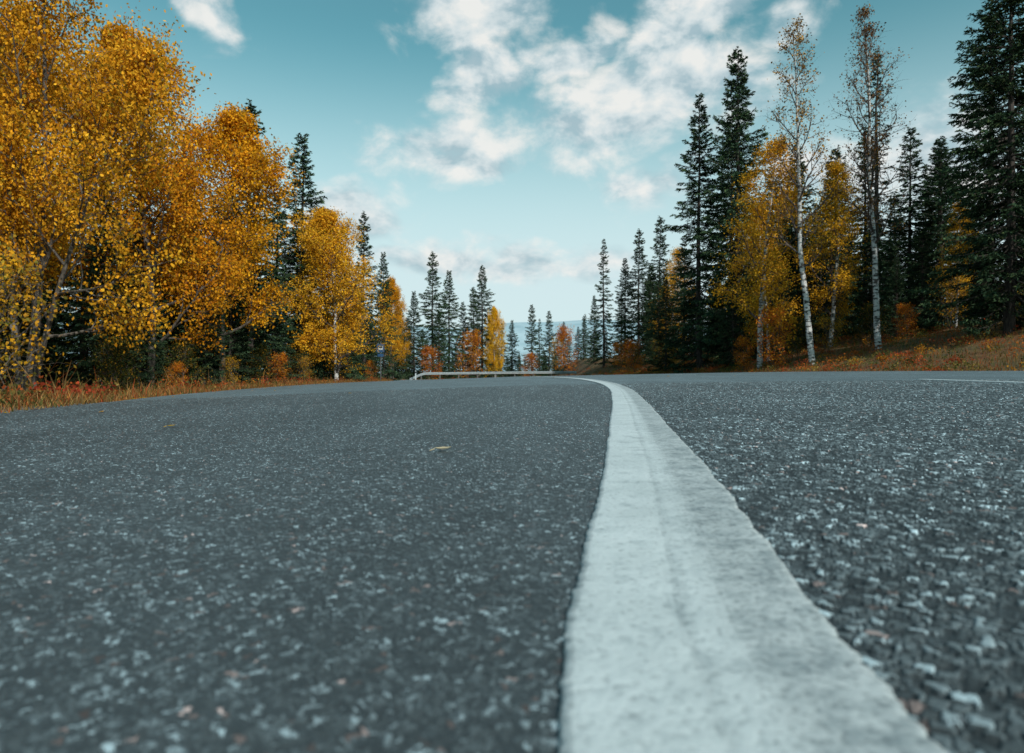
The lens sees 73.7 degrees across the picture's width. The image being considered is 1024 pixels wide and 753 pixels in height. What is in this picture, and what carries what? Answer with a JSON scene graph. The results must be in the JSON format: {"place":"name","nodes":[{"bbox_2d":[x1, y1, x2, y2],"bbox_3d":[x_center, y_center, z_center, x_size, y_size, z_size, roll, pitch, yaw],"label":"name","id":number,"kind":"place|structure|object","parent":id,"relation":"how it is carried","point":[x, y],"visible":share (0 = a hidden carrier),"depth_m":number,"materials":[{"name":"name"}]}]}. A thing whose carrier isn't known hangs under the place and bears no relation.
{"place":"outdoors","nodes":[
{"label":"outdoors","id":0,"kind":"place"},
{"bbox_2d":[51,319,641,372],"bbox_3d":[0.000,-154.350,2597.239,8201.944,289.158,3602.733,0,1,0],"label":"distant hills","id":1,"kind":"structure","parent":0,"point":[520,329],"depth_m":3096.46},
{"bbox_2d":[0,371,1023,752],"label":"road","id":2,"kind":"structure","parent":0,"point":[344,567],"depth_m":0.79,"materials":[{"name":"grey asphalt"}]},
{"bbox_2d":[431,376,947,752],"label":"white edge line","id":3,"kind":"object","parent":2,"relation":"on","point":[696,622],"visible":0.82,"depth_m":0.49,"materials":[{"name":"paint"}]},
{"bbox_2d":[0,0,1023,327],"label":"sky","id":4,"kind":"structure","parent":0,"point":[513,139],"materials":[{"name":"blue"}]},
{"bbox_2d":[4,320,1023,397],"bbox_3d":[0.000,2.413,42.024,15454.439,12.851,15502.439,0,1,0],"label":"ground","id":5,"kind":"structure","parent":0,"point":[582,366],"depth_m":23.78,"materials":[{"name":"brown plant"}]},
{"bbox_2d":[0,242,49,382],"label":"autumn bush","id":6,"kind":"object","parent":5,"relation":"on","point":[3,277],"visible":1,"depth_m":11.43,"materials":[{"name":"yellow plant"}]},
{"bbox_2d":[0,163,65,394],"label":"spruce tree","id":7,"kind":"object","parent":5,"relation":"on","point":[25,347],"visible":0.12,"depth_m":17.03,"materials":[{"name":"green plant"}]},
{"bbox_2d":[0,17,73,342],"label":"autumn tree","id":8,"kind":"object","parent":5,"relation":"on","point":[29,144],"visible":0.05,"depth_m":16.04,"materials":[{"name":"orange plant"}]},
{"bbox_2d":[0,234,75,391],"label":"autumn bush","id":9,"kind":"object","parent":5,"relation":"on","point":[26,284],"visible":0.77,"depth_m":12.84,"materials":[{"name":"yellow plant"}]},
{"bbox_2d":[0,1,194,387],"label":"autumn tree","id":10,"kind":"object","parent":5,"relation":"on","point":[51,260],"visible":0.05,"depth_m":19.53,"materials":[{"name":"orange plant"}]},
{"bbox_2d":[44,186,153,391],"bbox_3d":[-10.630,-1.994,17.643,2.628,6.038,2.389,0,1,-39],"label":"spruce tree","id":11,"kind":"object","parent":5,"relation":"on","point":[81,347],"visible":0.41,"depth_m":17.56,"materials":[{"name":"green plant"}]},
{"bbox_2d":[0,0,218,391],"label":"autumn tree","id":12,"kind":"object","parent":5,"relation":"on","point":[145,70],"visible":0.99,"depth_m":13.39,"materials":[{"name":"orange plant"}]},
{"bbox_2d":[84,336,142,392],"bbox_3d":[-8.822,-0.180,15.108,1.088,1.746,1.633,0,1,-34],"label":"green bush","id":13,"kind":"object","parent":5,"relation":"on","point":[118,350],"visible":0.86,"depth_m":15.05,"materials":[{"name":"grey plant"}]},
{"bbox_2d":[84,324,156,390],"bbox_3d":[-9.549,-0.279,16.956,1.256,2.015,1.884,0,1,5],"label":"green bush","id":14,"kind":"object","parent":5,"relation":"on","point":[135,355],"visible":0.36,"depth_m":16.80,"materials":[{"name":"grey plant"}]},
{"bbox_2d":[110,258,170,391],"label":"spruce tree","id":15,"kind":"object","parent":5,"relation":"on","point":[143,374],"visible":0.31,"depth_m":17.16,"materials":[{"name":"green plant"}]},
{"bbox_2d":[99,227,181,385],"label":"spruce tree","id":16,"kind":"object","parent":5,"relation":"on","point":[138,241],"visible":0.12,"depth_m":20.36,"materials":[{"name":"green plant"}]},
{"bbox_2d":[86,174,197,385],"bbox_3d":[-13.652,-3.357,24.815,3.989,9.165,3.626,0,1,-6],"label":"spruce tree","id":17,"kind":"object","parent":5,"relation":"on","point":[173,318],"visible":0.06,"depth_m":25.14,"materials":[{"name":"green plant"}]},
{"bbox_2d":[25,15,261,385],"bbox_3d":[-10.824,-4.797,19.848,6.372,11.075,5.397,0,1,-7],"label":"autumn tree","id":18,"kind":"object","parent":5,"relation":"on","point":[175,218],"visible":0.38,"depth_m":19.80,"materials":[{"name":"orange plant"}]},
{"bbox_2d":[99,195,188,384],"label":"spruce tree","id":19,"kind":"object","parent":5,"relation":"on","point":[169,340],"visible":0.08,"depth_m":22.01,"materials":[{"name":"green plant"}]},
{"bbox_2d":[164,361,191,386],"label":"autumn bush","id":20,"kind":"object","parent":5,"relation":"on","point":[178,369],"visible":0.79,"depth_m":18.44,"materials":[{"name":"orange plant"}]},
{"bbox_2d":[157,340,211,387],"bbox_3d":[-9.650,-0.312,20.133,1.759,1.880,1.172,0,1,0],"label":"green bush","id":21,"kind":"object","parent":5,"relation":"on","point":[185,358],"visible":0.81,"depth_m":20.07,"materials":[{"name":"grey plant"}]},
{"bbox_2d":[0,375,385,406],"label":"heath shrubs","id":22,"kind":"object","parent":5,"relation":"on","point":[41,385],"visible":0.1,"depth_m":9.46,"materials":[{"name":"orange plant"}]},
{"bbox_2d":[0,350,393,412],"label":"verge grass","id":23,"kind":"structure","parent":5,"relation":"on","point":[62,401],"depth_m":9.57,"materials":[{"name":"brown plant"}]},
{"bbox_2d":[168,245,234,387],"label":"spruce tree","id":24,"kind":"object","parent":5,"relation":"on","point":[211,363],"visible":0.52,"depth_m":21.24,"materials":[{"name":"green plant"}]},
{"bbox_2d":[142,101,306,380],"bbox_3d":[-9.762,-4.304,23.363,6.596,10.088,5.587,0,1,41],"label":"autumn tree","id":25,"kind":"object","parent":5,"relation":"on","point":[247,163],"visible":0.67,"depth_m":22.96,"materials":[{"name":"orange plant"}]},
{"bbox_2d":[219,356,241,386],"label":"autumn bush","id":26,"kind":"object","parent":5,"relation":"on","point":[229,359],"visible":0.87,"depth_m":22.97,"materials":[{"name":"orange plant"}]},
{"bbox_2d":[206,252,269,383],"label":"spruce tree","id":27,"kind":"object","parent":5,"relation":"on","point":[240,333],"visible":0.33,"depth_m":24.94,"materials":[{"name":"green plant"}]},
{"bbox_2d":[215,253,277,381],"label":"spruce tree","id":28,"kind":"object","parent":5,"relation":"on","point":[238,325],"visible":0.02,"depth_m":29.27,"materials":[{"name":"green plant"}]},
{"bbox_2d":[209,98,300,384],"bbox_3d":[-10.556,-5.285,28.003,4.127,12.060,3.840,0,1,38],"label":"spruce tree","id":29,"kind":"object","parent":5,"relation":"on","point":[251,108],"visible":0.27,"depth_m":27.91,"materials":[{"name":"green plant"}]},
{"bbox_2d":[234,342,281,380],"bbox_3d":[-9.735,-0.404,25.994,1.340,2.149,2.010,0,1,21],"label":"green bush","id":30,"kind":"object","parent":5,"relation":"on","point":[262,351],"visible":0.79,"depth_m":25.96,"materials":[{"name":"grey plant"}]},
{"bbox_2d":[244,267,305,383],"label":"spruce tree","id":31,"kind":"object","parent":5,"relation":"on","point":[275,333],"visible":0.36,"depth_m":28.55,"materials":[{"name":"green plant"}]},
{"bbox_2d":[243,197,308,377],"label":"spruce tree","id":32,"kind":"object","parent":5,"relation":"on","point":[284,212],"visible":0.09,"depth_m":38.78,"materials":[{"name":"green plant"}]},
{"bbox_2d":[265,351,292,381],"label":"autumn bush","id":33,"kind":"object","parent":5,"relation":"on","point":[280,358],"visible":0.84,"depth_m":27.88,"materials":[{"name":"orange plant"}]},
{"bbox_2d":[269,223,331,380],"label":"spruce tree","id":34,"kind":"object","parent":5,"relation":"on","point":[292,263],"visible":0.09,"depth_m":38.71,"materials":[{"name":"green plant"}]},
{"bbox_2d":[286,352,316,380],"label":"green bush","id":35,"kind":"object","parent":5,"relation":"on","point":[297,356],"visible":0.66,"depth_m":33.05,"materials":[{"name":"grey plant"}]},
{"bbox_2d":[263,133,350,381],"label":"spruce tree","id":36,"kind":"object","parent":5,"relation":"on","point":[303,167],"visible":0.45,"depth_m":36.20,"materials":[{"name":"green plant"}]},
{"bbox_2d":[282,206,404,380],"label":"golden birch tree","id":37,"kind":"object","parent":5,"relation":"on","point":[330,255],"visible":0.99,"depth_m":34.54,"materials":[{"name":"yellow plant"}]},
{"bbox_2d":[323,268,371,379],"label":"spruce tree","id":38,"kind":"object","parent":5,"relation":"on","point":[354,375],"visible":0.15,"depth_m":40.90,"materials":[{"name":"green plant"}]},
{"bbox_2d":[351,211,388,378],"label":"spruce tree","id":39,"kind":"object","parent":5,"relation":"on","point":[371,324],"visible":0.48,"depth_m":47.87,"materials":[{"name":"green plant"}]},
{"bbox_2d":[366,252,405,380],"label":"spruce tree","id":40,"kind":"object","parent":5,"relation":"on","point":[384,368],"visible":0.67,"depth_m":51.35,"materials":[{"name":"green plant"}]},
{"bbox_2d":[373,276,407,377],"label":"orange birch tree","id":41,"kind":"object","parent":5,"relation":"on","point":[398,303],"visible":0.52,"depth_m":53.67,"materials":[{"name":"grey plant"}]},
{"bbox_2d":[373,279,412,378],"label":"orange birch tree","id":42,"kind":"object","parent":5,"relation":"on","point":[405,343],"visible":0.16,"depth_m":83.63,"materials":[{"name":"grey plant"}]},
{"bbox_2d":[392,309,410,379],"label":"spruce tree","id":43,"kind":"object","parent":5,"relation":"on","point":[399,368],"visible":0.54,"depth_m":83.85,"materials":[{"name":"green plant"}]},
{"bbox_2d":[400,291,429,379],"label":"spruce tree","id":44,"kind":"object","parent":5,"relation":"on","point":[413,363],"visible":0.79,"depth_m":84.78,"materials":[{"name":"green plant"}]},
{"bbox_2d":[418,345,442,377],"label":"autumn bush","id":45,"kind":"object","parent":5,"relation":"on","point":[426,351],"visible":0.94,"depth_m":81.75,"materials":[{"name":"orange plant"}]},
{"bbox_2d":[416,251,452,379],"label":"spruce tree","id":46,"kind":"object","parent":5,"relation":"on","point":[432,299],"visible":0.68,"depth_m":87.68,"materials":[{"name":"green plant"}]},
{"bbox_2d":[426,310,452,378],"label":"spruce tree","id":47,"kind":"object","parent":5,"relation":"on","point":[434,345],"visible":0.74,"depth_m":85.83,"materials":[{"name":"green plant"}]},
{"bbox_2d":[433,270,465,378],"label":"spruce tree","id":48,"kind":"object","parent":5,"relation":"on","point":[448,318],"visible":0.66,"depth_m":89.80,"materials":[{"name":"green plant"}]},
{"bbox_2d":[453,302,472,378],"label":"spruce tree","id":49,"kind":"object","parent":5,"relation":"on","point":[463,314],"visible":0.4,"depth_m":95.84,"materials":[{"name":"green plant"}]},
{"bbox_2d":[454,328,484,377],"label":"autumn bush","id":50,"kind":"object","parent":5,"relation":"on","point":[473,338],"visible":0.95,"depth_m":79.73,"materials":[{"name":"orange plant"}]},
{"bbox_2d":[460,287,485,377],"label":"spruce tree","id":51,"kind":"object","parent":5,"relation":"on","point":[471,320],"visible":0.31,"depth_m":94.76,"materials":[{"name":"green plant"}]},
{"bbox_2d":[462,265,499,377],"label":"spruce tree","id":52,"kind":"object","parent":5,"relation":"on","point":[478,301],"visible":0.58,"depth_m":89.71,"materials":[{"name":"green plant"}]},
{"bbox_2d":[409,371,575,379],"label":"guard rail","id":53,"kind":"object","parent":5,"relation":"on","point":[496,373],"visible":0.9,"depth_m":73.01,"materials":[{"name":"metal"}]},
{"bbox_2d":[482,306,508,377],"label":"orange birch tree","id":54,"kind":"object","parent":5,"relation":"on","point":[495,322],"visible":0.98,"depth_m":88.42,"materials":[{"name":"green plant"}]},
{"bbox_2d":[1,127,1023,393],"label":"background forest","id":55,"kind":"object","parent":5,"relation":"on","point":[61,343],"visible":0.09,"depth_m":39.85,"materials":[{"name":"plant"}]},
{"bbox_2d":[503,320,521,376],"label":"spruce tree","id":56,"kind":"object","parent":5,"relation":"on","point":[510,336],"visible":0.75,"depth_m":104.85,"materials":[{"name":"green plant"}]},
{"bbox_2d":[519,304,542,375],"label":"spruce tree","id":57,"kind":"object","parent":5,"relation":"on","point":[531,334],"visible":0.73,"depth_m":99.82,"materials":[{"name":"green plant"}]},
{"bbox_2d":[535,319,547,375],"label":"spruce tree","id":58,"kind":"object","parent":5,"relation":"on","point":[539,340],"visible":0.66,"depth_m":103.90,"materials":[{"name":"green plant"}]},
{"bbox_2d":[538,311,557,375],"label":"spruce tree","id":59,"kind":"object","parent":5,"relation":"on","point":[548,339],"visible":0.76,"depth_m":104.85,"materials":[{"name":"green plant"}]},
{"bbox_2d":[552,323,580,374],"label":"autumn bush","id":60,"kind":"object","parent":5,"relation":"on","point":[562,335],"visible":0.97,"depth_m":81.90,"materials":[{"name":"orange plant"}]},
{"bbox_2d":[577,316,589,359],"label":"spruce tree","id":61,"kind":"object","parent":5,"relation":"on","point":[584,349],"visible":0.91,"depth_m":97.90,"materials":[{"name":"green plant"}]},
{"bbox_2d":[584,295,602,364],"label":"spruce tree","id":62,"kind":"object","parent":5,"relation":"on","point":[593,329],"visible":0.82,"depth_m":79.84,"materials":[{"name":"green plant"}]},
{"bbox_2d":[588,239,619,367],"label":"spruce tree","id":63,"kind":"object","parent":5,"relation":"on","point":[604,333],"visible":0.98,"depth_m":69.85,"materials":[{"name":"green plant"}]},
{"bbox_2d":[605,258,642,366],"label":"spruce tree","id":64,"kind":"object","parent":5,"relation":"on","point":[623,292],"visible":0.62,"depth_m":65.80,"materials":[{"name":"green plant"}]},
{"bbox_2d":[621,338,643,371],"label":"autumn bush","id":65,"kind":"object","parent":5,"relation":"on","point":[628,343],"visible":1,"depth_m":54.83,"materials":[{"name":"orange plant"}]},
{"bbox_2d":[621,228,652,363],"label":"spruce tree","id":66,"kind":"object","parent":5,"relation":"on","point":[640,294],"visible":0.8,"depth_m":63.82,"materials":[{"name":"green plant"}]},
{"bbox_2d":[638,274,673,368],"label":"spruce tree","id":67,"kind":"object","parent":5,"relation":"on","point":[656,299],"visible":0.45,"depth_m":53.92,"materials":[{"name":"green plant"}]},
{"bbox_2d":[639,216,680,362],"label":"spruce tree","id":68,"kind":"object","parent":5,"relation":"on","point":[661,229],"visible":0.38,"depth_m":59.83,"materials":[{"name":"green plant"}]},
{"bbox_2d":[647,280,683,371],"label":"spruce tree","id":69,"kind":"object","parent":5,"relation":"on","point":[660,366],"visible":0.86,"depth_m":43.89,"materials":[{"name":"green plant"}]},
{"bbox_2d":[648,245,694,351],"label":"orange birch tree","id":70,"kind":"object","parent":5,"relation":"on","point":[676,251],"visible":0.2,"depth_m":55.37,"materials":[{"name":"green plant"}]},
{"bbox_2d":[659,241,706,362],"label":"spruce tree","id":71,"kind":"object","parent":5,"relation":"on","point":[680,265],"visible":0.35,"depth_m":49.84,"materials":[{"name":"green plant"}]},
{"bbox_2d":[661,93,732,373],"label":"spruce tree","id":72,"kind":"object","parent":5,"relation":"on","point":[702,118],"visible":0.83,"depth_m":37.78,"materials":[{"name":"green plant"}]},
{"bbox_2d":[401,315,1023,379],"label":"heath shrubs","id":73,"kind":"object","parent":5,"relation":"on","point":[830,366],"visible":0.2,"depth_m":23.85,"materials":[{"name":"orange plant"}]},
{"bbox_2d":[681,128,765,364],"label":"spruce tree","id":74,"kind":"object","parent":5,"relation":"on","point":[727,172],"visible":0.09,"depth_m":40.74,"materials":[{"name":"green plant"}]},
{"bbox_2d":[713,268,755,368],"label":"spruce tree","id":75,"kind":"object","parent":5,"relation":"on","point":[729,360],"visible":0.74,"depth_m":33.91,"materials":[{"name":"green plant"}]},
{"bbox_2d":[689,46,791,363],"bbox_3d":[12.033,-8.955,36.744,5.233,17.138,5.489,0,1,2],"label":"spruce tree","id":76,"kind":"object","parent":5,"relation":"on","point":[737,153],"visible":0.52,"depth_m":36.16,"materials":[{"name":"green plant"}]},
{"bbox_2d":[732,335,754,370],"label":"autumn bush","id":77,"kind":"object","parent":5,"relation":"on","point":[744,342],"visible":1,"depth_m":31.10,"materials":[{"name":"orange plant"}]},
{"bbox_2d":[719,202,803,360],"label":"yellow birch tree","id":78,"kind":"object","parent":5,"relation":"on","point":[755,292],"visible":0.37,"depth_m":33.16,"materials":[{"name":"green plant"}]},
{"bbox_2d":[749,303,797,368],"bbox_3d":[10.946,-1.603,28.692,1.891,2.928,2.130,0,1,25],"label":"autumn bush","id":79,"kind":"object","parent":5,"relation":"on","point":[771,315],"visible":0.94,"depth_m":28.61,"materials":[{"name":"orange plant"}]},
{"bbox_2d":[706,134,846,369],"bbox_3d":[11.251,-5.293,29.625,4.722,10.330,5.412,0,1,-34],"label":"yellow birch tree","id":80,"kind":"object","parent":5,"relation":"on","point":[768,265],"visible":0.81,"depth_m":29.20,"materials":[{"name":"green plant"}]},
{"bbox_2d":[758,195,811,352],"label":"spruce tree","id":81,"kind":"object","parent":5,"relation":"on","point":[794,269],"visible":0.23,"depth_m":35.73,"materials":[{"name":"green plant"}]},
{"bbox_2d":[771,267,802,356],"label":"spruce tree","id":82,"kind":"object","parent":5,"relation":"on","point":[789,291],"visible":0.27,"depth_m":33.86,"materials":[{"name":"green plant"}]},
{"bbox_2d":[781,307,806,358],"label":"green bush","id":83,"kind":"object","parent":5,"relation":"on","point":[793,345],"visible":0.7,"depth_m":29.82,"materials":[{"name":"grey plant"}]},
{"bbox_2d":[763,142,841,348],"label":"spruce tree","id":84,"kind":"object","parent":5,"relation":"on","point":[794,233],"visible":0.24,"depth_m":36.54,"materials":[{"name":"green plant"}]},
{"bbox_2d":[757,13,858,363],"bbox_3d":[11.620,-7.058,26.659,3.545,13.561,3.601,0,1,0],"label":"birch tree","id":85,"kind":"object","parent":5,"relation":"on","point":[808,325],"visible":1,"depth_m":26.85,"materials":[{"name":"brown plant"}]},
{"bbox_2d":[811,315,847,352],"bbox_3d":[13.396,-1.690,28.899,1.480,1.826,1.067,0,1,9],"label":"autumn bush","id":86,"kind":"object","parent":5,"relation":"on","point":[824,328],"visible":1,"depth_m":28.84,"materials":[{"name":"orange plant"}]},
{"bbox_2d":[788,157,871,346],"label":"yellow birch tree","id":87,"kind":"object","parent":5,"relation":"on","point":[839,212],"visible":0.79,"depth_m":32.97,"materials":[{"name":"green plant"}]},
{"bbox_2d":[797,173,869,342],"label":"spruce tree","id":88,"kind":"object","parent":5,"relation":"on","point":[821,331],"visible":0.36,"depth_m":35.79,"materials":[{"name":"green plant"}]},
{"bbox_2d":[824,1,914,348],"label":"birch tree","id":89,"kind":"object","parent":5,"relation":"on","point":[869,151],"visible":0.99,"depth_m":27.04,"materials":[{"name":"brown plant"}]},
{"bbox_2d":[843,128,897,335],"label":"spruce tree","id":90,"kind":"object","parent":5,"relation":"on","point":[866,253],"visible":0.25,"depth_m":35.84,"materials":[{"name":"green plant"}]},
{"bbox_2d":[846,297,896,344],"bbox_3d":[14.881,-2.201,28.367,1.340,2.149,2.010,0,1,-23],"label":"green bush","id":91,"kind":"object","parent":5,"relation":"on","point":[869,311],"visible":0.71,"depth_m":28.28,"materials":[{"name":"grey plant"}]},
{"bbox_2d":[841,50,904,339],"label":"spruce tree","id":92,"kind":"object","parent":5,"relation":"on","point":[879,244],"visible":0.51,"depth_m":31.81,"materials":[{"name":"green plant"}]},
{"bbox_2d":[880,256,913,340],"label":"spruce tree","id":93,"kind":"object","parent":5,"relation":"on","point":[898,291],"visible":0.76,"depth_m":29.42,"materials":[{"name":"green plant"}]},
{"bbox_2d":[890,303,919,336],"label":"autumn bush","id":94,"kind":"object","parent":5,"relation":"on","point":[903,308],"visible":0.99,"depth_m":28.11,"materials":[{"name":"orange plant"}]},
{"bbox_2d":[878,127,936,332],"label":"spruce tree","id":95,"kind":"object","parent":5,"relation":"on","point":[909,208],"visible":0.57,"depth_m":33.82,"materials":[{"name":"green plant"}]},
{"bbox_2d":[898,218,946,331],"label":"spruce tree","id":96,"kind":"object","parent":5,"relation":"on","point":[920,296],"visible":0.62,"depth_m":29.87,"materials":[{"name":"green plant"}]},
{"bbox_2d":[894,136,977,324],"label":"spruce tree","id":97,"kind":"object","parent":5,"relation":"on","point":[932,170],"visible":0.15,"depth_m":33.41,"materials":[{"name":"green plant"}]},
{"bbox_2d":[903,136,977,325],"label":"spruce tree","id":98,"kind":"object","parent":5,"relation":"on","point":[941,210],"visible":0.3,"depth_m":32.36,"materials":[{"name":"green plant"}]},
{"bbox_2d":[926,271,972,328],"bbox_3d":[17.377,-2.886,26.883,2.035,2.511,1.467,0,1,-33],"label":"autumn bush","id":99,"kind":"object","parent":5,"relation":"on","point":[961,281],"visible":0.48,"depth_m":26.83,"materials":[{"name":"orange plant"}]},
{"bbox_2d":[932,200,977,326],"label":"yellow birch tree","id":100,"kind":"object","parent":5,"relation":"on","point":[956,209],"visible":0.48,"depth_m":28.03,"materials":[{"name":"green plant"}]},
{"bbox_2d":[907,7,1023,326],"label":"spruce tree","id":101,"kind":"object","parent":5,"relation":"on","point":[968,165],"visible":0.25,"depth_m":28.09,"materials":[{"name":"green plant"}]},
{"bbox_2d":[914,0,1023,335],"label":"spruce tree","id":102,"kind":"object","parent":5,"relation":"on","point":[1008,297],"visible":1,"depth_m":21.91,"materials":[{"name":"green plant"}]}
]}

